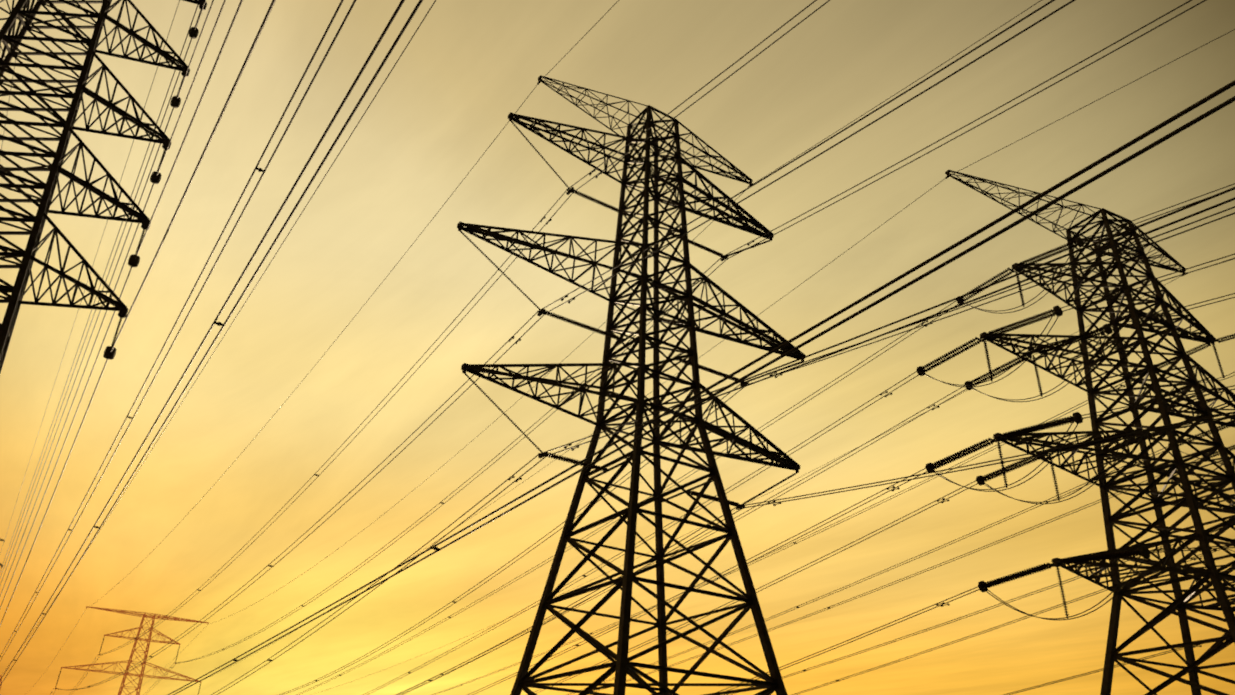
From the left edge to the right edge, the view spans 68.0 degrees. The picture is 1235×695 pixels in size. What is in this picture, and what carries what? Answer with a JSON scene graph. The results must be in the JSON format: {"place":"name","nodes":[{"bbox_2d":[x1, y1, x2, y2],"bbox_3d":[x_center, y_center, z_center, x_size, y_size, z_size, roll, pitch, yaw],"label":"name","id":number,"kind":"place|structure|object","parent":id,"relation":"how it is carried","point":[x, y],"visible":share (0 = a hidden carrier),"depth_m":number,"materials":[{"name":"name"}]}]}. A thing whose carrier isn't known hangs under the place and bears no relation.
{"place":"outdoors","nodes":[
{"label":"outdoors","id":0,"kind":"place"},
{"bbox_2d":[14,168,1216,692],"bbox_3d":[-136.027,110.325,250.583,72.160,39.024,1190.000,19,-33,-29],"label":"bundle spacers","id":1,"kind":"object","parent":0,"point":[718,408],"visible":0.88,"depth_m":57.05,"materials":[{"name":"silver metal"}]},
{"bbox_2d":[0,0,1234,694],"label":"sky","id":2,"kind":"structure","parent":0,"point":[455,86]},
{"label":"ground","id":3,"kind":"structure","parent":0,"visible":0},
{"bbox_2d":[0,0,206,373],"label":"line pylon","id":4,"kind":"object","parent":3,"relation":"on","point":[13,300],"visible":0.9,"depth_m":55.85,"materials":[{"name":"metal"}]},
{"bbox_2d":[0,0,1234,694],"bbox_3d":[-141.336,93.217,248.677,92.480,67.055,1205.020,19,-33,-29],"label":"conductors","id":5,"kind":"structure","parent":4,"relation":"hanging from","point":[1080,186],"depth_m":51.93,"materials":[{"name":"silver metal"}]},
{"bbox_2d":[55,606,208,694],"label":"line pylon","id":6,"kind":"object","parent":3,"relation":"on","point":[144,615],"visible":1,"depth_m":195.96,"materials":[{"name":"metal"}]},
{"bbox_2d":[457,75,804,694],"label":"line pylon","id":7,"kind":"object","parent":3,"relation":"on","point":[622,666],"visible":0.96,"depth_m":55.13,"materials":[{"name":"metal"}]},
{"bbox_2d":[916,170,1234,694],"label":"line pylon","id":8,"kind":"object","parent":3,"relation":"on","point":[1193,503],"visible":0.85,"depth_m":60.05,"materials":[{"name":"metal"}]}
]}

